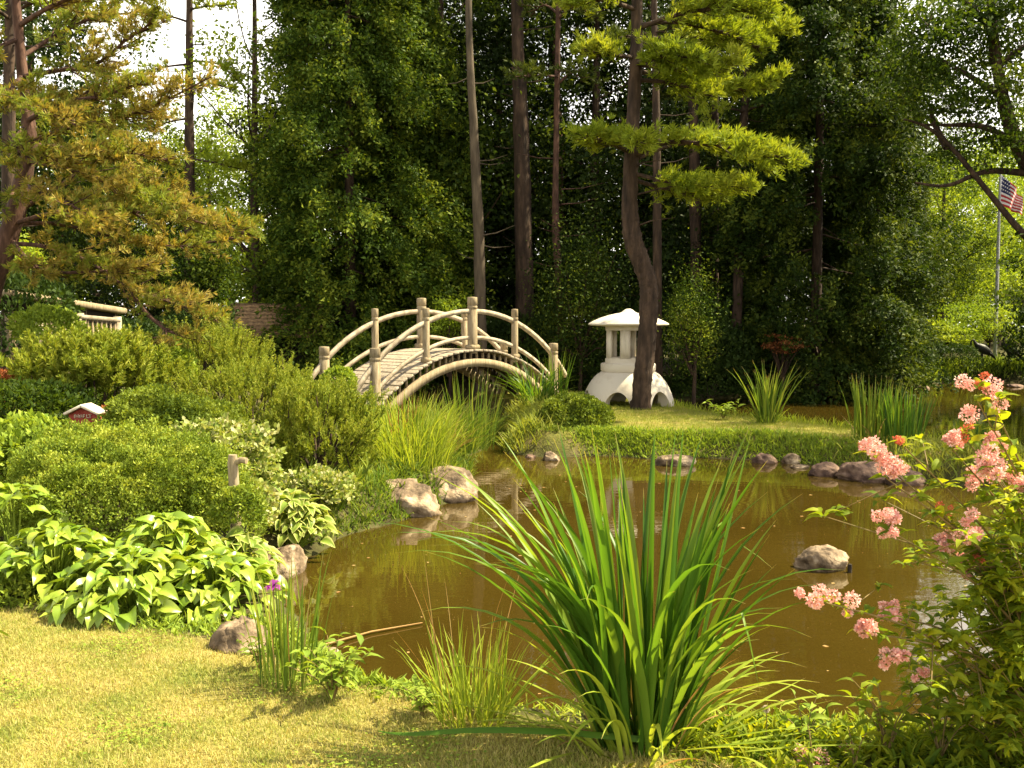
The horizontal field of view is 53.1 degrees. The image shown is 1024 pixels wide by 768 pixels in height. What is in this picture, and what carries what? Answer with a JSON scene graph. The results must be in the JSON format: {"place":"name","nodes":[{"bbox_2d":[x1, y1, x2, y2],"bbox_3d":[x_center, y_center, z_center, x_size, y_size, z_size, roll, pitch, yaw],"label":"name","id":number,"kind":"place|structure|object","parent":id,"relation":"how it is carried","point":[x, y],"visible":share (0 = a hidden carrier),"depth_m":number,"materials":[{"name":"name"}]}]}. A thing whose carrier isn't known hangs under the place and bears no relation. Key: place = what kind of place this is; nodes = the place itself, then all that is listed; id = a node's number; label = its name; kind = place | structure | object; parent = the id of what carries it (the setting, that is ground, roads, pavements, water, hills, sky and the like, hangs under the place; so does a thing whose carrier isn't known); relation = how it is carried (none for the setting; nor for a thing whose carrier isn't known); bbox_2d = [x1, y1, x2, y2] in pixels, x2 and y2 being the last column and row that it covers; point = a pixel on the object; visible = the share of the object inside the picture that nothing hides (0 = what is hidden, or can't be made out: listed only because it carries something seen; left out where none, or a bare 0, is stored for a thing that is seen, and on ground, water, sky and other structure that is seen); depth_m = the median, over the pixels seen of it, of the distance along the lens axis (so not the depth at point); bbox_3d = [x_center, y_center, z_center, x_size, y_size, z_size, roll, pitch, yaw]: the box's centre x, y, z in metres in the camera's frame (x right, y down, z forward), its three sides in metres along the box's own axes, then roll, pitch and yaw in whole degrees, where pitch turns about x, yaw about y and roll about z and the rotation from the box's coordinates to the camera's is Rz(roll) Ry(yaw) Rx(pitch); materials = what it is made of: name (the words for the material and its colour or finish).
{"place":"outdoors","nodes":[
{"label":"outdoors","id":0,"kind":"place"},
{"bbox_2d":[0,324,1023,767],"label":"ground","id":1,"kind":"structure","parent":0,"point":[542,446],"depth_m":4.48,"materials":[{"name":"green plant"}]},
{"bbox_2d":[0,482,70,551],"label":"hosta plant","id":2,"kind":"object","parent":1,"relation":"on","point":[5,496],"visible":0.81,"depth_m":6.66,"materials":[{"name":"green plant"}]},
{"bbox_2d":[0,549,80,610],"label":"creeping juniper","id":3,"kind":"object","parent":1,"relation":"on","point":[20,584],"visible":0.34,"depth_m":5.73,"materials":[{"name":"green plant"}]},
{"bbox_2d":[0,0,83,369],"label":"tree","id":4,"kind":"object","parent":1,"relation":"on","point":[8,124],"visible":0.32,"depth_m":16.66,"materials":[{"name":"brown plant"}]},
{"bbox_2d":[0,408,85,507],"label":"leafy shrub","id":5,"kind":"object","parent":1,"relation":"on","point":[17,429],"visible":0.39,"depth_m":7.85,"materials":[{"name":"green plant"}]},
{"bbox_2d":[0,267,86,367],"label":"bank shrub","id":6,"kind":"object","parent":1,"relation":"on","point":[16,281],"visible":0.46,"depth_m":14.96,"materials":[{"name":"green plant"}]},
{"bbox_2d":[6,301,88,408],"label":"leafy shrub","id":7,"kind":"object","parent":1,"relation":"on","point":[45,314],"visible":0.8,"depth_m":13.16,"materials":[{"name":"green plant"}]},
{"bbox_2d":[0,374,100,425],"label":"leafy shrub","id":8,"kind":"object","parent":1,"relation":"on","point":[27,394],"visible":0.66,"depth_m":10.06,"materials":[{"name":"green plant"}]},
{"bbox_2d":[0,515,117,599],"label":"hosta plant","id":9,"kind":"object","parent":1,"relation":"on","point":[50,546],"visible":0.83,"depth_m":5.86,"materials":[{"name":"green plant"}]},
{"bbox_2d":[2,289,126,368],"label":"garden gate wall","id":10,"kind":"structure","parent":1,"relation":"on","point":[95,309],"depth_m":16.58,"materials":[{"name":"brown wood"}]},
{"bbox_2d":[0,0,135,351],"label":"broadleaf tree","id":11,"kind":"object","parent":1,"relation":"on","point":[58,49],"visible":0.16,"depth_m":26.73,"materials":[{"name":"green plant"}]},
{"bbox_2d":[0,0,178,347],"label":"broadleaf tree","id":12,"kind":"object","parent":1,"relation":"on","point":[32,11],"visible":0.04,"depth_m":29.88,"materials":[{"name":"green plant"}]},
{"bbox_2d":[0,321,193,404],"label":"mugo pine","id":13,"kind":"object","parent":1,"relation":"on","point":[81,356],"visible":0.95,"depth_m":10.85,"materials":[{"name":"green plant"}]},
{"bbox_2d":[0,414,258,550],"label":"fine leaved shrub","id":14,"kind":"object","parent":1,"relation":"on","point":[52,463],"visible":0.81,"depth_m":7.08,"materials":[{"name":"green plant"}]},
{"bbox_2d":[35,541,225,632],"bbox_3d":[-2.121,1.079,5.706,0.978,0.387,0.979,0,4,0],"label":"hosta plant","id":15,"kind":"object","parent":1,"relation":"on","point":[127,585],"visible":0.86,"depth_m":5.48,"materials":[{"name":"green plant"}]},
{"bbox_2d":[0,0,265,352],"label":"red pine","id":16,"kind":"object","parent":1,"relation":"on","point":[87,211],"visible":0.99,"depth_m":12.15,"materials":[{"name":"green plant"}]},
{"bbox_2d":[27,589,244,641],"bbox_3d":[-2.049,1.226,5.532,1.615,0.100,0.545,2,4,28],"label":"hosta bed edging","id":17,"kind":"object","parent":1,"relation":"on","point":[204,626],"visible":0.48,"depth_m":5.34,"materials":[{"name":"green plant"}]},
{"bbox_2d":[92,382,200,488],"bbox_3d":[-3.344,0.499,9.444,1.076,1.046,1.136,0,4,0],"label":"clipped shrub","id":18,"kind":"object","parent":1,"relation":"on","point":[155,401],"visible":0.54,"depth_m":9.16,"materials":[{"name":"green plant"}]},
{"bbox_2d":[93,101,218,335],"bbox_3d":[-11.788,-5.056,33.768,4.409,8.866,4.869,-3,5,-39],"label":"broadleaf tree","id":19,"kind":"object","parent":1,"relation":"on","point":[152,312],"visible":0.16,"depth_m":33.08,"materials":[{"name":"green plant"}]},
{"bbox_2d":[111,510,237,585],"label":"hosta plant","id":20,"kind":"object","parent":1,"relation":"on","point":[185,527],"visible":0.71,"depth_m":6.15,"materials":[{"name":"green plant"}]},
{"bbox_2d":[136,0,261,284],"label":"tree","id":21,"kind":"object","parent":1,"relation":"on","point":[189,144],"visible":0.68,"depth_m":25.45,"materials":[{"name":"brown plant"}]},
{"bbox_2d":[152,175,250,372],"bbox_3d":[-6.702,-1.879,21.868,2.033,5.199,2.166,0,4,0],"label":"broadleaf sapling","id":22,"kind":"object","parent":1,"relation":"on","point":[200,279],"visible":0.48,"depth_m":21.77,"materials":[{"name":"green plant"}]},
{"bbox_2d":[159,394,254,427],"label":"clipped shrub","id":23,"kind":"object","parent":1,"relation":"on","point":[203,406],"visible":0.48,"depth_m":9.43,"materials":[{"name":"green plant"}]},
{"bbox_2d":[142,316,273,400],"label":"mugo pine","id":24,"kind":"object","parent":1,"relation":"on","point":[240,339],"visible":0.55,"depth_m":12.94,"materials":[{"name":"green plant"}]},
{"bbox_2d":[140,109,275,307],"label":"broadleaf tree","id":25,"kind":"object","parent":1,"relation":"on","point":[207,136],"visible":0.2,"depth_m":41.01,"materials":[{"name":"green plant"}]},
{"bbox_2d":[136,546,296,624],"bbox_3d":[-1.702,1.113,5.800,0.901,0.347,0.902,-4,5,-45],"label":"hosta plant","id":26,"kind":"object","parent":1,"relation":"on","point":[227,567],"visible":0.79,"depth_m":5.67,"materials":[{"name":"green plant"}]},
{"bbox_2d":[159,457,273,555],"bbox_3d":[-2.142,0.844,7.369,0.796,0.686,0.965,0,4,0],"label":"fine leaved shrub","id":27,"kind":"object","parent":1,"relation":"on","point":[193,499],"visible":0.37,"depth_m":7.12,"materials":[{"name":"green plant"}]},
{"bbox_2d":[157,412,289,487],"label":"variegated plant","id":28,"kind":"object","parent":1,"relation":"on","point":[259,452],"visible":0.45,"depth_m":8.54,"materials":[{"name":"green plant"}]},
{"bbox_2d":[204,484,267,552],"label":"shrub","id":29,"kind":"object","parent":1,"relation":"on","point":[241,499],"visible":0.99,"depth_m":6.74,"materials":[{"name":"plant"}]},
{"bbox_2d":[208,615,267,654],"bbox_3d":[-1.341,1.311,5.037,0.300,0.312,0.257,-1,4,-14],"label":"rock","id":30,"kind":"object","parent":1,"relation":"on","point":[224,636],"visible":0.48,"depth_m":4.97,"materials":[{"name":"grey stone"}]},
{"bbox_2d":[0,386,482,636],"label":"garden floor plants","id":31,"kind":"object","parent":1,"relation":"on","point":[360,469],"visible":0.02,"depth_m":9.97,"materials":[{"name":"green plant"}]},
{"bbox_2d":[0,620,486,767],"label":"lawn clover","id":32,"kind":"object","parent":1,"relation":"on","point":[290,710],"visible":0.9,"depth_m":3.98,"materials":[{"name":"green plant"}]},
{"bbox_2d":[161,72,337,304],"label":"broadleaf tree","id":33,"kind":"object","parent":1,"relation":"on","point":[223,112],"visible":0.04,"depth_m":44.78,"materials":[{"name":"green plant"}]},
{"bbox_2d":[143,0,357,302],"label":"broadleaf tree","id":34,"kind":"object","parent":1,"relation":"on","point":[253,256],"visible":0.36,"depth_m":26.05,"materials":[{"name":"green plant"}]},
{"bbox_2d":[213,525,287,572],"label":"hosta plant","id":35,"kind":"object","parent":1,"relation":"on","point":[246,541],"visible":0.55,"depth_m":6.65,"materials":[{"name":"green plant"}]},
{"bbox_2d":[165,343,347,441],"bbox_3d":[-3.048,0.223,11.628,2.329,1.389,1.944,0,4,0],"label":"mugo pine","id":36,"kind":"object","parent":1,"relation":"on","point":[231,381],"visible":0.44,"depth_m":11.32,"materials":[{"name":"green plant"}]},
{"bbox_2d":[224,303,337,373],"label":"garden shed","id":37,"kind":"structure","parent":1,"relation":"on","point":[250,315],"depth_m":24.32,"materials":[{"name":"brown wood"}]},
{"bbox_2d":[235,549,332,695],"bbox_3d":[-0.990,1.055,4.561,0.471,0.615,0.390,1,4,12],"label":"iris clump","id":38,"kind":"object","parent":1,"relation":"on","point":[284,654],"visible":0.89,"depth_m":4.49,"materials":[{"name":"green plant"}]},
{"bbox_2d":[266,487,342,547],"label":"hosta plant","id":39,"kind":"object","parent":1,"relation":"on","point":[297,507],"visible":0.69,"depth_m":8.25,"materials":[{"name":"green plant"}]},
{"bbox_2d":[278,460,362,504],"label":"variegated plant","id":40,"kind":"object","parent":1,"relation":"on","point":[321,478],"visible":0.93,"depth_m":9.21,"materials":[{"name":"green plant"}]},
{"bbox_2d":[256,367,389,473],"bbox_3d":[-2.020,0.416,10.709,1.519,1.222,1.617,0,4,0],"label":"mugo pine","id":41,"kind":"object","parent":1,"relation":"on","point":[293,408],"visible":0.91,"depth_m":10.37,"materials":[{"name":"green plant"}]},
{"bbox_2d":[281,626,382,700],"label":"leafy weed","id":42,"kind":"object","parent":1,"relation":"on","point":[336,671],"visible":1,"depth_m":4.34,"materials":[{"name":"green plant"}]},
{"bbox_2d":[277,465,443,540],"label":"stony bank plants","id":43,"kind":"object","parent":1,"relation":"on","point":[363,481],"visible":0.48,"depth_m":9.81,"materials":[{"name":"green plant"}]},
{"bbox_2d":[229,0,495,402],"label":"cedar tree","id":44,"kind":"object","parent":1,"relation":"on","point":[297,268],"visible":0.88,"depth_m":23.82,"materials":[{"name":"green plant"}]},
{"bbox_2d":[209,608,521,713],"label":"bank weeds","id":45,"kind":"object","parent":1,"relation":"on","point":[373,677],"visible":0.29,"depth_m":4.59,"materials":[{"name":"green plant"}]},
{"bbox_2d":[322,0,496,381],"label":"cedar tree","id":46,"kind":"object","parent":1,"relation":"on","point":[457,279],"visible":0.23,"depth_m":26.32,"materials":[{"name":"green plant"}]},
{"bbox_2d":[385,478,441,516],"bbox_3d":[-1.138,1.258,10.289,0.829,0.603,0.583,1,4,20],"label":"rock","id":47,"kind":"object","parent":1,"relation":"on","point":[419,501],"visible":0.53,"depth_m":10.16,"materials":[{"name":"beige stone"}]},
{"bbox_2d":[350,386,488,473],"bbox_3d":[-1.158,0.457,11.590,1.977,0.921,2.342,0,4,0],"label":"grass tussock","id":48,"kind":"object","parent":1,"relation":"on","point":[431,441],"depth_m":11.32,"materials":[{"name":"green plant"}]},
{"bbox_2d":[283,402,557,524],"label":"bank grass","id":49,"kind":"structure","parent":1,"relation":"on","point":[465,464],"depth_m":10.85,"materials":[{"name":"green plant"}]},
{"bbox_2d":[311,297,566,410],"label":"arched bridge","id":50,"kind":"structure","parent":1,"relation":"on","point":[385,368],"depth_m":19.33,"materials":[{"name":"beige wood"}]},
{"bbox_2d":[408,288,480,402],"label":"dwarf maple","id":51,"kind":"object","parent":1,"relation":"on","point":[436,330],"visible":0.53,"depth_m":23.69,"materials":[{"name":"green plant"}]},
{"bbox_2d":[427,465,477,502],"bbox_3d":[-0.700,1.190,11.168,0.707,0.610,0.673,1,4,10],"label":"rock","id":52,"kind":"object","parent":1,"relation":"on","point":[454,494],"visible":0.36,"depth_m":10.97,"materials":[{"name":"beige stone"}]},
{"bbox_2d":[317,0,590,352],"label":"broadleaf tree","id":53,"kind":"object","parent":1,"relation":"on","point":[431,147],"visible":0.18,"depth_m":26.14,"materials":[{"name":"green plant"}]},
{"bbox_2d":[399,370,520,454],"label":"grass tussock","id":54,"kind":"object","parent":1,"relation":"on","point":[474,445],"depth_m":13.32,"materials":[{"name":"green plant"}]},
{"bbox_2d":[389,551,561,728],"bbox_3d":[-0.122,1.035,4.199,0.828,0.712,0.708,-3,5,-38],"label":"sedge tussock","id":55,"kind":"object","parent":1,"relation":"on","point":[480,690],"visible":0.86,"depth_m":4.14,"materials":[{"name":"green plant"}]},
{"bbox_2d":[443,0,514,395],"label":"tree","id":56,"kind":"object","parent":1,"relation":"on","point":[479,256],"visible":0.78,"depth_m":23.68,"materials":[{"name":"brown plant"}]},
{"bbox_2d":[331,0,660,353],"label":"broadleaf tree","id":57,"kind":"object","parent":1,"relation":"on","point":[501,48],"visible":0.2,"depth_m":28.23,"materials":[{"name":"green plant"}]},
{"bbox_2d":[378,727,638,741],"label":"fallen iris leaf","id":58,"kind":"object","parent":1,"relation":"on","point":[553,731],"visible":0.96,"depth_m":3.83,"materials":[{"name":"green plant"}]},
{"bbox_2d":[462,308,555,374],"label":"bank shrub","id":59,"kind":"object","parent":1,"relation":"on","point":[495,325],"visible":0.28,"depth_m":25.21,"materials":[{"name":"green plant"}]},
{"bbox_2d":[477,388,566,453],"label":"shrub","id":60,"kind":"object","parent":1,"relation":"on","point":[515,433],"visible":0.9,"depth_m":15.20,"materials":[{"name":"green plant"}]},
{"bbox_2d":[495,0,554,366],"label":"tree","id":61,"kind":"object","parent":1,"relation":"on","point":[522,210],"visible":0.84,"depth_m":25.56,"materials":[{"name":"brown plant"}]},
{"bbox_2d":[488,348,577,405],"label":"iris clump","id":62,"kind":"object","parent":1,"relation":"on","point":[547,388],"visible":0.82,"depth_m":19.31,"materials":[{"name":"green plant"}]},
{"bbox_2d":[443,0,663,357],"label":"broadleaf tree","id":63,"kind":"object","parent":1,"relation":"on","point":[585,110],"visible":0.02,"depth_m":31.84,"materials":[{"name":"green plant"}]},
{"bbox_2d":[501,0,611,391],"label":"tree","id":64,"kind":"object","parent":1,"relation":"on","point":[526,71],"visible":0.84,"depth_m":24.53,"materials":[{"name":"brown plant"}]},
{"bbox_2d":[534,389,615,426],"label":"clipped shrub","id":65,"kind":"object","parent":1,"relation":"on","point":[579,408],"visible":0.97,"depth_m":15.31,"materials":[{"name":"green plant"}]},
{"bbox_2d":[510,167,651,391],"bbox_3d":[1.542,-1.921,23.977,3.815,6.308,3.671,0,4,0],"label":"hemlock sapling","id":66,"kind":"object","parent":1,"relation":"on","point":[583,312],"visible":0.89,"depth_m":23.63,"materials":[{"name":"green plant"}]},
{"bbox_2d":[446,0,740,369],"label":"broadleaf tree","id":67,"kind":"object","parent":1,"relation":"on","point":[675,244],"visible":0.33,"depth_m":27.70,"materials":[{"name":"green plant"}]},
{"bbox_2d":[369,421,882,767],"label":"iris clump","id":68,"kind":"object","parent":1,"relation":"on","point":[659,671],"visible":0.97,"depth_m":3.79,"materials":[{"name":"green plant"}]},
{"bbox_2d":[585,309,673,406],"bbox_3d":[2.174,-0.445,19.160,2.000,1.923,1.900,0,4,0],"label":"stone lantern","id":69,"kind":"object","parent":1,"relation":"on","point":[612,380],"visible":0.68,"depth_m":18.74,"materials":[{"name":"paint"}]},
{"bbox_2d":[587,0,694,377],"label":"tree","id":70,"kind":"object","parent":1,"relation":"on","point":[615,32],"visible":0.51,"depth_m":23.20,"materials":[{"name":"brown plant"}]},
{"bbox_2d":[530,0,793,354],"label":"broadleaf tree","id":71,"kind":"object","parent":1,"relation":"on","point":[620,173],"visible":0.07,"depth_m":30.98,"materials":[{"name":"green plant"}]},
{"bbox_2d":[629,0,724,371],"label":"tree","id":72,"kind":"object","parent":1,"relation":"on","point":[694,163],"visible":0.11,"depth_m":26.66,"materials":[{"name":"brown plant"}]},
{"bbox_2d":[551,0,812,409],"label":"white pine","id":73,"kind":"object","parent":1,"relation":"on","point":[677,61],"visible":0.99,"depth_m":17.31,"materials":[{"name":"green plant"}]},
{"bbox_2d":[617,290,758,384],"bbox_3d":[4.079,-1.090,24.947,3.743,2.390,2.669,2,4,23],"label":"bank shrub","id":74,"kind":"object","parent":1,"relation":"on","point":[726,327],"visible":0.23,"depth_m":24.37,"materials":[{"name":"green plant"}]},
{"bbox_2d":[657,228,731,407],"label":"hemlock sapling","id":75,"kind":"object","parent":1,"relation":"on","point":[692,345],"visible":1,"depth_m":22.37,"materials":[{"name":"green plant"}]},
{"bbox_2d":[666,356,755,399],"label":"bank shrub","id":76,"kind":"object","parent":1,"relation":"on","point":[730,380],"visible":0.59,"depth_m":24.20,"materials":[{"name":"green plant"}]},
{"bbox_2d":[547,423,884,466],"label":"islet edge plants","id":77,"kind":"object","parent":1,"relation":"on","point":[635,432],"visible":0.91,"depth_m":14.51,"materials":[{"name":"green plant"}]},
{"bbox_2d":[686,10,785,376],"bbox_3d":[5.987,-8.502,25.637,2.866,17.373,4.665,1,4,17],"label":"tree","id":78,"kind":"object","parent":1,"relation":"on","point":[737,280],"visible":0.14,"depth_m":25.57,"materials":[{"name":"brown plant"}]},
{"bbox_2d":[678,321,815,395],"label":"bank shrub","id":79,"kind":"object","parent":1,"relation":"on","point":[771,356],"visible":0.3,"depth_m":25.14,"materials":[{"name":"green plant"}]},
{"bbox_2d":[474,390,1023,479],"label":"islet grass","id":80,"kind":"structure","parent":1,"relation":"on","point":[686,417],"depth_m":15.73,"materials":[{"name":"green plant"}]},
{"bbox_2d":[637,0,874,346],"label":"broadleaf tree","id":81,"kind":"object","parent":1,"relation":"on","point":[800,228],"visible":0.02,"depth_m":32.11,"materials":[{"name":"green plant"}]},
{"bbox_2d":[496,695,1023,767],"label":"bank litter","id":82,"kind":"object","parent":1,"relation":"on","point":[574,711],"visible":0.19,"depth_m":4.05,"materials":[{"name":"green plant"}]},
{"bbox_2d":[730,362,810,423],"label":"iris clump","id":83,"kind":"object","parent":1,"relation":"on","point":[766,413],"visible":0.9,"depth_m":15.73,"materials":[{"name":"green plant"}]},
{"bbox_2d":[592,703,1023,767],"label":"bank leaves","id":84,"kind":"object","parent":1,"relation":"on","point":[908,758],"visible":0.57,"depth_m":3.79,"materials":[{"name":"green plant"}]},
{"bbox_2d":[679,0,971,403],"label":"cedar tree","id":85,"kind":"object","parent":1,"relation":"on","point":[877,166],"visible":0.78,"depth_m":24.38,"materials":[{"name":"green plant"}]},
{"bbox_2d":[839,372,909,440],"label":"iris clump","id":86,"kind":"object","parent":1,"relation":"on","point":[868,427],"visible":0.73,"depth_m":13.54,"materials":[{"name":"green plant"}]},
{"bbox_2d":[799,72,955,390],"bbox_3d":[10.284,-4.184,28.908,4.563,9.299,4.580,-3,4,-36],"label":"cedar tree","id":87,"kind":"object","parent":1,"relation":"on","point":[923,221],"visible":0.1,"depth_m":28.17,"materials":[{"name":"green plant"}]},
{"bbox_2d":[835,672,953,752],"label":"leafy weed","id":88,"kind":"object","parent":1,"relation":"on","point":[891,732],"visible":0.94,"depth_m":3.77,"materials":[{"name":"green plant"}]},
{"bbox_2d":[874,382,939,445],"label":"iris clump","id":89,"kind":"object","parent":1,"relation":"on","point":[908,424],"visible":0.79,"depth_m":13.09,"materials":[{"name":"green plant"}]},
{"bbox_2d":[794,371,1023,760],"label":"flowering bush","id":90,"kind":"object","parent":1,"relation":"on","point":[998,586],"visible":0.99,"depth_m":3.39,"materials":[{"name":"pink plant"}]},
{"bbox_2d":[824,429,1023,484],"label":"islet shade plants","id":91,"kind":"object","parent":1,"relation":"on","point":[966,448],"visible":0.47,"depth_m":12.50,"materials":[{"name":"green plant"}]},
{"bbox_2d":[848,0,1023,313],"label":"overhanging maple","id":92,"kind":"object","parent":1,"relation":"on","point":[964,14],"visible":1,"depth_m":19.03,"materials":[{"name":"green plant"}]},
{"bbox_2d":[897,656,984,756],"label":"leafy weed","id":93,"kind":"object","parent":1,"relation":"on","point":[948,733],"visible":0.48,"depth_m":3.77,"materials":[{"name":"green plant"}]},
{"bbox_2d":[875,81,1007,337],"bbox_3d":[15.115,-5.977,37.727,5.262,10.606,5.721,3,5,37],"label":"broadleaf tree","id":94,"kind":"object","parent":1,"relation":"on","point":[973,276],"visible":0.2,"depth_m":37.03,"materials":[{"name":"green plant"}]},
{"bbox_2d":[896,118,1023,343],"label":"broadleaf tree","id":95,"kind":"object","parent":1,"relation":"on","point":[992,233],"visible":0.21,"depth_m":38.56,"materials":[{"name":"green plant"}]},
{"bbox_2d":[927,102,1023,345],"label":"broadleaf tree","id":96,"kind":"object","parent":1,"relation":"on","point":[1018,215],"visible":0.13,"depth_m":45.08,"materials":[{"name":"green plant"}]},
{"bbox_2d":[934,293,1023,356],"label":"dwarf maple","id":97,"kind":"object","parent":1,"relation":"on","point":[982,314],"visible":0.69,"depth_m":33.90,"materials":[{"name":"green plant"}]},
{"bbox_2d":[0,0,1023,327],"label":"sky","id":98,"kind":"structure","parent":0,"point":[176,33],"materials":[{"name":"white"}]},
{"bbox_2d":[276,383,1023,727],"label":"pond water","id":99,"kind":"structure","parent":0,"point":[382,583],"depth_m":8.02,"materials":[{"name":"brown liquid"}]},
{"bbox_2d":[793,544,848,571],"bbox_3d":[2.446,1.409,8.031,0.365,0.284,0.313,-2,4,-25],"label":"rock","id":100,"kind":"object","parent":99,"relation":"in","point":[824,558],"visible":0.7,"depth_m":7.94,"materials":[{"name":"grey stone"}]},
{"bbox_2d":[547,357,1023,399],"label":"bank grass","id":101,"kind":"structure","parent":0,"point":[665,378],"depth_m":25.73,"materials":[{"name":"green plant"}]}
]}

